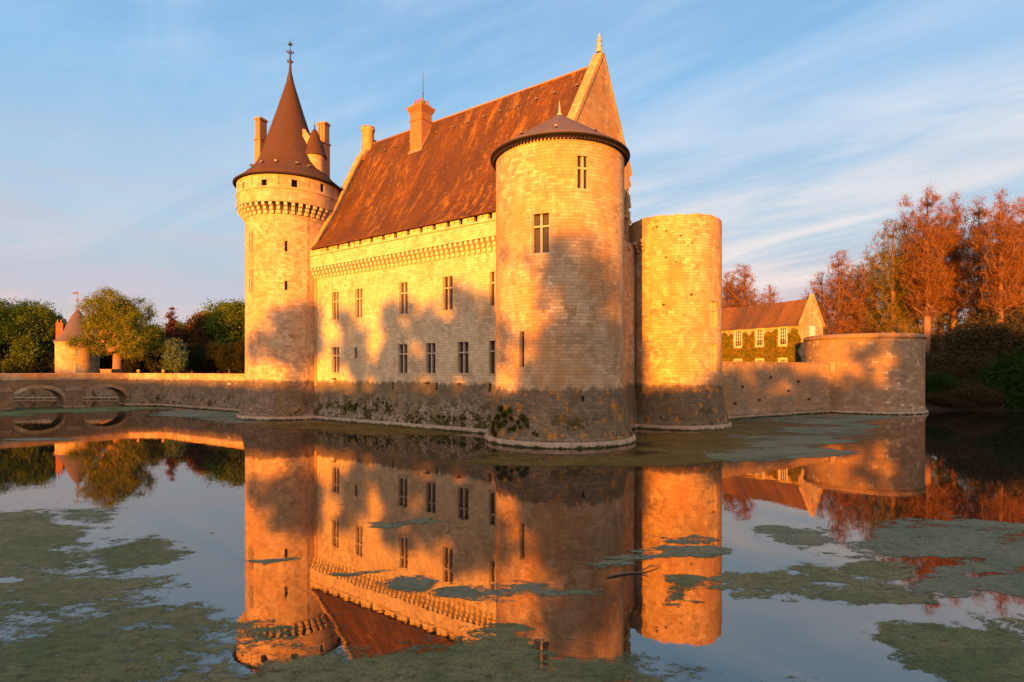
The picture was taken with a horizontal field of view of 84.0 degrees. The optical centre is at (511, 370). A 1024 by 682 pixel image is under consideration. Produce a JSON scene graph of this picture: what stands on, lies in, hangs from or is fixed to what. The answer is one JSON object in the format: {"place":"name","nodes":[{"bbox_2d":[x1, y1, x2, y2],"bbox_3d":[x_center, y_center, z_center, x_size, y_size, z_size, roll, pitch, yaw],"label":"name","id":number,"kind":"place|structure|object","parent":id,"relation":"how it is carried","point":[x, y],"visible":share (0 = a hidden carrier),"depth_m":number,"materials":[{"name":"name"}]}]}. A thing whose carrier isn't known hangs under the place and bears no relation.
{"place":"outdoors","nodes":[
{"label":"outdoors","id":0,"kind":"place"},
{"bbox_2d":[0,399,1023,681],"bbox_3d":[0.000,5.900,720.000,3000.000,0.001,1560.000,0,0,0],"label":"water","id":1,"kind":"structure","parent":0,"point":[316,503],"depth_m":21.21,"materials":[{"name":"liquid"}]},
{"bbox_2d":[0,373,128,410],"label":"stone bridge","id":2,"kind":"structure","parent":1,"relation":"in","point":[69,390],"depth_m":88.12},
{"bbox_2d":[0,406,175,416],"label":"algae film","id":3,"kind":"object","parent":1,"relation":"on","point":[16,411],"visible":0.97,"depth_m":83.25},
{"bbox_2d":[5,410,347,527],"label":"duckweed patch","id":4,"kind":"object","parent":1,"relation":"on","point":[189,413],"visible":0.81,"depth_m":65.36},
{"bbox_2d":[228,420,463,435],"bbox_3d":[-17.988,5.886,59.474,28.647,0.001,17.321,0,0,0],"label":"algae film","id":5,"kind":"object","parent":1,"relation":"on","point":[369,429],"visible":0.71,"depth_m":57.52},
{"bbox_2d":[0,498,805,681],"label":"duckweed mat","id":6,"kind":"object","parent":1,"relation":"on","point":[89,650],"visible":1,"depth_m":12.19,"materials":[{"name":"plant"}]},
{"bbox_2d":[248,518,602,602],"bbox_3d":[-3.005,5.895,18.431,11.311,0.001,8.805,0,0,0],"label":"duckweed patch","id":7,"kind":"object","parent":1,"relation":"on","point":[408,584],"visible":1,"depth_m":15.44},
{"bbox_2d":[607,566,652,577],"bbox_3d":[3.645,5.856,16.512,1.956,0.101,0.518,0,0,-22],"label":"floating branch","id":8,"kind":"object","parent":1,"relation":"on","point":[620,573],"visible":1,"depth_m":16.45,"materials":[{"name":"brown plant"}]},
{"bbox_2d":[443,418,840,466],"bbox_3d":[16.304,5.889,51.335,51.193,0.001,29.827,0,0,-25],"label":"algae film","id":9,"kind":"object","parent":1,"relation":"on","point":[683,454],"visible":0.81,"depth_m":41.76,"materials":[{"name":"plant"}]},
{"bbox_2d":[586,534,963,573],"bbox_3d":[8.150,5.890,17.904,13.855,0.001,7.502,0,0,-29],"label":"duckweed patch","id":10,"kind":"object","parent":1,"relation":"on","point":[682,551],"visible":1,"depth_m":18.49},
{"bbox_2d":[663,560,945,606],"bbox_3d":[11.742,5.893,18.315,17.433,0.001,8.163,0,0,-13],"label":"duckweed mat","id":11,"kind":"object","parent":1,"relation":"on","point":[871,591],"visible":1,"depth_m":15.72,"materials":[{"name":"plant"}]},
{"bbox_2d":[701,414,910,462],"bbox_3d":[32.977,5.887,59.337,40.115,0.001,46.288,0,0,0],"label":"algae film","id":12,"kind":"object","parent":1,"relation":"on","point":[749,454],"visible":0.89,"depth_m":48.39,"materials":[{"name":"plant"}]},
{"bbox_2d":[750,510,1023,597],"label":"duckweed mat","id":13,"kind":"object","parent":1,"relation":"on","point":[957,540],"visible":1,"depth_m":18.91,"materials":[{"name":"plant"}]},
{"bbox_2d":[861,567,1023,681],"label":"duckweed mat","id":14,"kind":"object","parent":1,"relation":"on","point":[961,654],"visible":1,"depth_m":12.00,"materials":[{"name":"plant"}]},
{"bbox_2d":[0,0,1023,331],"label":"sky","id":15,"kind":"structure","parent":0,"point":[127,127],"materials":[{"name":"blue"}]},
{"bbox_2d":[925,386,1023,410],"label":"wooded bank","id":16,"kind":"structure","parent":0,"point":[931,406],"depth_m":84.16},
{"bbox_2d":[925,391,960,405],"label":"shrub","id":17,"kind":"object","parent":16,"relation":"on","point":[931,397],"visible":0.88,"depth_m":84.46,"materials":[{"name":"green plant"}]},
{"bbox_2d":[925,365,971,394],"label":"shrub","id":18,"kind":"object","parent":16,"relation":"on","point":[937,383],"visible":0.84,"depth_m":86.89,"materials":[{"name":"green plant"}]},
{"bbox_2d":[925,357,977,380],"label":"shrub","id":19,"kind":"object","parent":16,"relation":"on","point":[953,370],"visible":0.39,"depth_m":92.04,"materials":[{"name":"green plant"}]},
{"bbox_2d":[925,341,997,380],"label":"shrub","id":20,"kind":"object","parent":16,"relation":"on","point":[966,360],"visible":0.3,"depth_m":93.20,"materials":[{"name":"green plant"}]},
{"bbox_2d":[931,378,996,410],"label":"shrub","id":21,"kind":"object","parent":16,"relation":"on","point":[965,394],"visible":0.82,"depth_m":83.84,"materials":[{"name":"green plant"}]},
{"bbox_2d":[964,380,1011,410],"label":"shrub","id":22,"kind":"object","parent":16,"relation":"on","point":[988,403],"visible":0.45,"depth_m":83.32,"materials":[{"name":"green plant"}]},
{"bbox_2d":[957,348,1020,380],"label":"shrub","id":23,"kind":"object","parent":16,"relation":"on","point":[977,371],"visible":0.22,"depth_m":91.30,"materials":[{"name":"green plant"}]},
{"bbox_2d":[965,368,1013,403],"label":"shrub","id":24,"kind":"object","parent":16,"relation":"on","point":[990,385],"visible":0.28,"depth_m":85.07,"materials":[{"name":"green plant"}]},
{"bbox_2d":[966,346,1023,410],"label":"shrub","id":25,"kind":"object","parent":16,"relation":"on","point":[1004,368],"visible":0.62,"depth_m":83.75,"materials":[{"name":"green plant"}]},
{"bbox_2d":[978,385,1012,406],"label":"shrub","id":26,"kind":"object","parent":16,"relation":"on","point":[999,397],"visible":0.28,"depth_m":83.43,"materials":[{"name":"green plant"}]},
{"bbox_2d":[983,339,1023,410],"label":"shrub","id":27,"kind":"object","parent":16,"relation":"on","point":[1021,369],"visible":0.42,"depth_m":83.37,"materials":[{"name":"green plant"}]},
{"bbox_3d":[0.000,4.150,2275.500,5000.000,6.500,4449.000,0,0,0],"label":"ground","id":28,"kind":"structure","parent":0,"visible":0},
{"bbox_2d":[0,298,28,372],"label":"park tree","id":29,"kind":"object","parent":28,"relation":"on","point":[6,314],"visible":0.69,"depth_m":126.20,"materials":[{"name":"green plant"}]},
{"bbox_2d":[3,297,41,340],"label":"park tree","id":30,"kind":"object","parent":28,"relation":"on","point":[24,304],"visible":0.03,"depth_m":139.80,"materials":[{"name":"green plant"}]},
{"bbox_2d":[0,299,66,372],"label":"park tree","id":31,"kind":"object","parent":28,"relation":"on","point":[40,320],"visible":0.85,"depth_m":127.67,"materials":[{"name":"green plant"}]},
{"bbox_2d":[18,349,54,372],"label":"undergrowth shrub","id":32,"kind":"object","parent":28,"relation":"on","point":[40,364],"visible":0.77,"depth_m":126.97,"materials":[{"name":"green plant"}]},
{"bbox_2d":[14,387,118,398],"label":"moat wall","id":33,"kind":"structure","parent":28,"relation":"on","point":[96,393],"depth_m":117.48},
{"bbox_2d":[52,292,99,372],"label":"gatehouse","id":34,"kind":"object","parent":28,"relation":"on","point":[72,361],"visible":0.75,"depth_m":122.31,"materials":[{"name":"beige stone"}]},
{"bbox_2d":[100,345,112,368],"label":"undergrowth shrub","id":35,"kind":"object","parent":28,"relation":"on","point":[107,360],"visible":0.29,"depth_m":128.84,"materials":[{"name":"green plant"}]},
{"bbox_2d":[58,285,165,372],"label":"pollarded tree","id":36,"kind":"object","parent":28,"relation":"on","point":[112,319],"visible":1,"depth_m":118.63,"materials":[{"name":"green plant"}]},
{"bbox_2d":[127,348,151,372],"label":"park tree","id":37,"kind":"object","parent":28,"relation":"on","point":[135,361],"visible":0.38,"depth_m":126.26,"materials":[{"name":"green plant"}]},
{"bbox_2d":[124,357,156,372],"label":"undergrowth shrub","id":38,"kind":"object","parent":28,"relation":"on","point":[130,369],"visible":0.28,"depth_m":126.63,"materials":[{"name":"green plant"}]},
{"bbox_2d":[142,343,166,371],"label":"park tree","id":39,"kind":"object","parent":28,"relation":"on","point":[152,360],"visible":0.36,"depth_m":125.03,"materials":[{"name":"green plant"}]},
{"bbox_2d":[137,318,174,349],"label":"park tree","id":40,"kind":"object","parent":28,"relation":"on","point":[161,328],"visible":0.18,"depth_m":139.30,"materials":[{"name":"green plant"}]},
{"bbox_2d":[143,340,184,372],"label":"undergrowth shrub","id":41,"kind":"object","parent":28,"relation":"on","point":[154,367],"visible":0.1,"depth_m":124.96,"materials":[{"name":"green plant"}]},
{"bbox_2d":[162,307,183,344],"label":"conifer","id":42,"kind":"object","parent":28,"relation":"on","point":[171,328],"visible":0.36,"depth_m":141.38,"materials":[{"name":"brown plant"}]},
{"bbox_2d":[158,336,189,372],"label":"flowering tree","id":43,"kind":"object","parent":28,"relation":"on","point":[174,356],"visible":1,"depth_m":120.89,"materials":[{"name":"green plant"}]},
{"bbox_2d":[124,373,244,411],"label":"retaining wall","id":44,"kind":"structure","parent":28,"relation":"on","point":[211,391],"depth_m":89.79,"materials":[{"name":"stone"}]},
{"bbox_2d":[184,343,204,372],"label":"park tree","id":45,"kind":"object","parent":28,"relation":"on","point":[193,357],"visible":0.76,"depth_m":126.55,"materials":[{"name":"green plant"}]},
{"bbox_2d":[179,311,215,347],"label":"park tree","id":46,"kind":"object","parent":28,"relation":"on","point":[195,337],"visible":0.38,"depth_m":144.83,"materials":[{"name":"brown plant"}]},
{"bbox_2d":[178,345,216,372],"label":"undergrowth shrub","id":47,"kind":"object","parent":28,"relation":"on","point":[186,369],"visible":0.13,"depth_m":128.32,"materials":[{"name":"green plant"}]},
{"bbox_2d":[198,341,220,372],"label":"park tree","id":48,"kind":"object","parent":28,"relation":"on","point":[210,351],"visible":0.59,"depth_m":128.04,"materials":[{"name":"green plant"}]},
{"bbox_2d":[189,299,232,346],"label":"park tree","id":49,"kind":"object","parent":28,"relation":"on","point":[211,307],"visible":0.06,"depth_m":149.18,"materials":[{"name":"green plant"}]},
{"bbox_2d":[200,297,244,345],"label":"park tree","id":50,"kind":"object","parent":28,"relation":"on","point":[223,327],"visible":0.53,"depth_m":142.20,"materials":[{"name":"green plant"}]},
{"bbox_2d":[213,343,236,373],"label":"park tree","id":51,"kind":"object","parent":28,"relation":"on","point":[223,354],"visible":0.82,"depth_m":126.64,"materials":[{"name":"green plant"}]},
{"bbox_2d":[215,341,243,373],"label":"undergrowth shrub","id":52,"kind":"object","parent":28,"relation":"on","point":[236,368],"visible":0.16,"depth_m":129.28,"materials":[{"name":"green plant"}]},
{"bbox_2d":[229,338,244,373],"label":"park tree","id":53,"kind":"object","parent":28,"relation":"on","point":[239,356],"visible":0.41,"depth_m":126.23,"materials":[{"name":"green plant"}]},
{"bbox_2d":[232,41,341,420],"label":"round tower","id":54,"kind":"structure","parent":28,"relation":"on","point":[285,186],"depth_m":68.36,"materials":[{"name":"stone"}]},
{"bbox_2d":[248,231,252,251],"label":"window","id":55,"kind":"structure","parent":54,"relation":"in","point":[250,239],"depth_m":68.65,"materials":[{"name":"stone"}]},
{"bbox_2d":[248,270,252,291],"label":"window","id":56,"kind":"structure","parent":54,"relation":"in","point":[250,278],"depth_m":68.65,"materials":[{"name":"stone"}]},
{"bbox_2d":[305,33,638,433],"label":"great hall","id":57,"kind":"structure","parent":28,"relation":"on","point":[401,257],"depth_m":60.75,"materials":[{"name":"stone"}]},
{"bbox_2d":[331,292,338,321],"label":"window","id":58,"kind":"structure","parent":57,"relation":"in","point":[335,295],"depth_m":67.83,"materials":[{"name":"stone"}]},
{"bbox_2d":[331,347,339,373],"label":"window","id":59,"kind":"structure","parent":57,"relation":"in","point":[335,349],"depth_m":67.80,"materials":[{"name":"glass"}]},
{"bbox_2d":[354,289,362,319],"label":"window","id":60,"kind":"structure","parent":57,"relation":"in","point":[358,292],"depth_m":65.28,"materials":[{"name":"stone"}]},
{"bbox_2d":[335,397,392,417],"bbox_3d":[-16.759,4.218,63.978,9.730,2.531,0.762,0,0,35],"label":"moss cushion","id":61,"kind":"object","parent":57,"relation":"attached to","point":[386,405],"visible":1,"depth_m":62.98,"materials":[{"name":"green plant"}]},
{"bbox_2d":[397,344,407,374],"bbox_3d":[-11.576,-1.159,60.910,1.654,3.282,0.430,0,0,36],"label":"window","id":62,"kind":"structure","parent":57,"relation":"in","point":[402,348],"depth_m":60.98,"materials":[{"name":"glass"}]},
{"bbox_2d":[398,283,407,315],"bbox_3d":[-11.485,-7.613,60.845,1.526,3.573,0.430,0,0,36],"label":"window","id":63,"kind":"structure","parent":57,"relation":"in","point":[403,286],"depth_m":60.94,"materials":[{"name":"stone"}]},
{"bbox_2d":[425,343,435,374],"bbox_3d":[-8.242,-1.159,58.465,1.614,3.292,0.430,0,0,36],"label":"window","id":64,"kind":"structure","parent":57,"relation":"in","point":[430,346],"depth_m":58.54,"materials":[{"name":"glass"}]},
{"bbox_2d":[411,411,482,425],"bbox_3d":[-6.567,4.754,56.405,9.590,1.654,0.759,0,0,35],"label":"moss cushion","id":65,"kind":"object","parent":57,"relation":"attached to","point":[443,416],"visible":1,"depth_m":56.41,"materials":[{"name":"green plant"}]},
{"bbox_2d":[441,277,453,311],"bbox_3d":[-6.341,-7.620,57.070,1.595,3.559,0.430,0,0,36],"label":"window","id":66,"kind":"structure","parent":57,"relation":"in","point":[448,281],"depth_m":57.15,"materials":[{"name":"stone"}]},
{"bbox_2d":[456,342,469,374],"bbox_3d":[-4.698,-1.166,55.865,1.666,3.282,0.430,0,0,36],"label":"window","id":67,"kind":"structure","parent":57,"relation":"in","point":[463,346],"depth_m":55.93,"materials":[{"name":"glass"}]},
{"bbox_2d":[488,272,495,307],"bbox_3d":[-1.571,-7.588,53.572,1.381,3.445,0.430,0,0,36],"label":"window","id":68,"kind":"structure","parent":57,"relation":"in","point":[493,274],"depth_m":53.88,"materials":[{"name":"stone"}]},
{"bbox_2d":[488,341,495,375],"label":"window","id":69,"kind":"structure","parent":57,"relation":"in","point":[492,343],"depth_m":53.88,"materials":[{"name":"glass"}]},
{"bbox_2d":[484,100,636,448],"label":"round tower","id":70,"kind":"structure","parent":28,"relation":"on","point":[560,322],"depth_m":44.25,"materials":[{"name":"stone"}]},
{"bbox_2d":[489,405,513,436],"bbox_3d":[-0.800,4.136,46.082,1.292,2.724,3.276,0,0,-32],"label":"ivy","id":71,"kind":"object","parent":70,"relation":"attached to","point":[496,418],"visible":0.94,"depth_m":45.98,"materials":[{"name":"green plant"}]},
{"bbox_2d":[506,413,537,435],"bbox_3d":[0.831,4.216,44.320,2.998,1.834,0.855,0,0,35],"label":"moss cushion","id":72,"kind":"object","parent":70,"relation":"attached to","point":[518,423],"visible":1,"depth_m":44.23,"materials":[{"name":"green plant"}]},
{"bbox_2d":[521,331,523,366],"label":"window","id":73,"kind":"structure","parent":70,"relation":"in","point":[522,332],"depth_m":45.16,"materials":[{"name":"stone"}]},
{"bbox_2d":[531,214,550,255],"bbox_3d":[2.259,-10.527,44.204,1.593,3.268,0.921,0,0,0],"label":"window","id":74,"kind":"structure","parent":70,"relation":"in","point":[540,222],"depth_m":44.31,"materials":[{"name":"stone"}]},
{"bbox_2d":[576,156,590,191],"bbox_3d":[5.412,-15.180,44.151,1.200,2.758,0.632,0,0,-14],"label":"window","id":75,"kind":"structure","parent":70,"relation":"in","point":[582,163],"depth_m":44.17,"materials":[{"name":"stone"}]},
{"bbox_2d":[630,213,732,429],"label":"round tower","id":76,"kind":"structure","parent":28,"relation":"on","point":[678,321],"depth_m":57.24,"materials":[{"name":"stone"}]},
{"bbox_2d":[708,301,717,328],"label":"window","id":77,"kind":"structure","parent":76,"relation":"in","point":[712,305],"depth_m":58.05,"materials":[{"name":"stone"}]},
{"bbox_2d":[708,344,717,373],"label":"window","id":78,"kind":"structure","parent":76,"relation":"in","point":[712,347],"depth_m":58.05,"materials":[{"name":"stone"}]},
{"bbox_2d":[722,271,747,307],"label":"bald cypress","id":79,"kind":"object","parent":28,"relation":"on","point":[725,281],"visible":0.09,"depth_m":157.00,"materials":[{"name":"orange plant"}]},
{"bbox_2d":[722,263,773,307],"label":"bald cypress","id":80,"kind":"object","parent":28,"relation":"on","point":[736,298],"visible":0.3,"depth_m":148.27,"materials":[{"name":"orange plant"}]},
{"bbox_2d":[750,284,782,303],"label":"bald cypress","id":81,"kind":"object","parent":28,"relation":"on","point":[770,298],"visible":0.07,"depth_m":151.19,"materials":[{"name":"orange plant"}]},
{"bbox_2d":[722,294,824,361],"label":"courtyard house","id":82,"kind":"structure","parent":28,"relation":"on","point":[804,317],"depth_m":100.46,"materials":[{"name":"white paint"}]},
{"bbox_2d":[734,329,741,347],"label":"window","id":83,"kind":"structure","parent":82,"relation":"in","point":[738,342],"depth_m":105.83,"materials":[{"name":"white paint"}]},
{"bbox_2d":[755,328,763,346],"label":"window","id":84,"kind":"structure","parent":82,"relation":"in","point":[759,334],"depth_m":102.05,"materials":[{"name":"white paint"}]},
{"bbox_2d":[722,327,800,361],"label":"ivy","id":85,"kind":"object","parent":82,"relation":"attached to","point":[788,353],"visible":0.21,"depth_m":100.79,"materials":[{"name":"green plant"}]},
{"bbox_2d":[778,326,786,345],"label":"window","id":86,"kind":"structure","parent":82,"relation":"in","point":[782,331],"depth_m":98.26,"materials":[{"name":"white paint"}]},
{"bbox_2d":[722,361,831,419],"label":"curtain wall","id":87,"kind":"structure","parent":28,"relation":"on","point":[760,389],"depth_m":73.14,"materials":[{"name":"stone"}]},
{"bbox_2d":[798,272,836,333],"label":"bald cypress","id":88,"kind":"object","parent":28,"relation":"on","point":[816,294],"visible":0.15,"depth_m":136.04,"materials":[{"name":"orange plant"}]},
{"bbox_2d":[807,248,880,334],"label":"bald cypress","id":89,"kind":"object","parent":28,"relation":"on","point":[843,309],"visible":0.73,"depth_m":120.42,"materials":[{"name":"orange plant"}]},
{"bbox_2d":[828,263,882,333],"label":"bald cypress","id":90,"kind":"object","parent":28,"relation":"on","point":[865,301],"visible":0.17,"depth_m":126.96,"materials":[{"name":"orange plant"}]},
{"bbox_2d":[803,333,928,414],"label":"round tower","id":91,"kind":"structure","parent":28,"relation":"on","point":[878,373],"depth_m":76.70,"materials":[{"name":"beige stone"}]},
{"bbox_2d":[853,259,910,332],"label":"bald cypress","id":92,"kind":"object","parent":28,"relation":"on","point":[873,297],"visible":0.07,"depth_m":129.57,"materials":[{"name":"brown plant"}]},
{"bbox_2d":[854,217,936,332],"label":"bald cypress","id":93,"kind":"object","parent":28,"relation":"on","point":[892,311],"visible":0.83,"depth_m":117.67,"materials":[{"name":"orange plant"}]},
{"bbox_2d":[879,210,924,332],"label":"bald cypress","id":94,"kind":"object","parent":28,"relation":"on","point":[908,238],"visible":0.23,"depth_m":120.58,"materials":[{"name":"orange plant"}]},
{"bbox_2d":[875,226,956,344],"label":"bald cypress","id":95,"kind":"object","parent":28,"relation":"on","point":[934,330],"visible":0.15,"depth_m":123.65,"materials":[{"name":"orange plant"}]},
{"bbox_2d":[891,181,964,352],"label":"bald cypress","id":96,"kind":"object","parent":28,"relation":"on","point":[924,299],"visible":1,"depth_m":111.38,"materials":[{"name":"red plant"}]},
{"bbox_2d":[919,199,963,350],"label":"bald cypress","id":97,"kind":"object","parent":28,"relation":"on","point":[942,316],"visible":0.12,"depth_m":129.37,"materials":[{"name":"orange plant"}]},
{"bbox_2d":[925,343,960,359],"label":"shrub","id":98,"kind":"object","parent":28,"relation":"on","point":[936,351],"visible":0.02,"depth_m":103.17,"materials":[{"name":"green plant"}]},
{"bbox_2d":[925,343,963,369],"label":"shrub","id":99,"kind":"object","parent":28,"relation":"on","point":[935,360],"visible":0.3,"depth_m":95.04,"materials":[{"name":"green plant"}]},
{"bbox_2d":[922,288,975,349],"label":"bald cypress","id":100,"kind":"object","parent":28,"relation":"on","point":[949,315],"visible":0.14,"depth_m":139.63,"materials":[{"name":"orange plant"}]},
{"bbox_2d":[929,190,982,335],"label":"bald cypress","id":101,"kind":"object","parent":28,"relation":"on","point":[953,304],"visible":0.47,"depth_m":119.33,"materials":[{"name":"red plant"}]},
{"bbox_2d":[931,295,1009,351],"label":"shrub","id":102,"kind":"object","parent":28,"relation":"on","point":[951,336],"visible":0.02,"depth_m":106.79,"materials":[{"name":"green plant"}]},
{"bbox_2d":[931,283,1023,343],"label":"shrub","id":103,"kind":"object","parent":28,"relation":"on","point":[983,322],"visible":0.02,"depth_m":106.70,"materials":[{"name":"green plant"}]},
{"bbox_2d":[945,194,1012,320],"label":"bald cypress","id":104,"kind":"object","parent":28,"relation":"on","point":[972,284],"visible":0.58,"depth_m":113.87,"materials":[{"name":"orange plant"}]},
{"bbox_2d":[941,291,1023,360],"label":"shrub","id":105,"kind":"object","parent":28,"relation":"on","point":[1013,335],"visible":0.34,"depth_m":94.70,"materials":[{"name":"green plant"}]},
{"bbox_2d":[942,302,1023,361],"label":"shrub","id":106,"kind":"object","parent":28,"relation":"on","point":[957,347],"visible":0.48,"depth_m":96.65,"materials":[{"name":"green plant"}]},
{"bbox_2d":[953,282,1023,329],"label":"shrub","id":107,"kind":"object","parent":28,"relation":"on","point":[1016,314],"visible":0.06,"depth_m":104.69,"materials":[{"name":"green plant"}]},
{"bbox_2d":[964,187,1023,325],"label":"bald cypress","id":108,"kind":"object","parent":28,"relation":"on","point":[1000,267],"visible":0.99,"depth_m":104.32,"materials":[{"name":"orange plant"}]},
{"bbox_2d":[989,211,1022,317],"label":"bald cypress","id":109,"kind":"object","parent":28,"relation":"on","point":[1014,256],"visible":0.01,"depth_m":123.61,"materials":[{"name":"orange plant"}]},
{"bbox_2d":[996,193,1023,316],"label":"bald cypress","id":110,"kind":"object","parent":28,"relation":"on","point":[1019,205],"visible":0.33,"depth_m":109.55,"materials":[{"name":"orange plant"}]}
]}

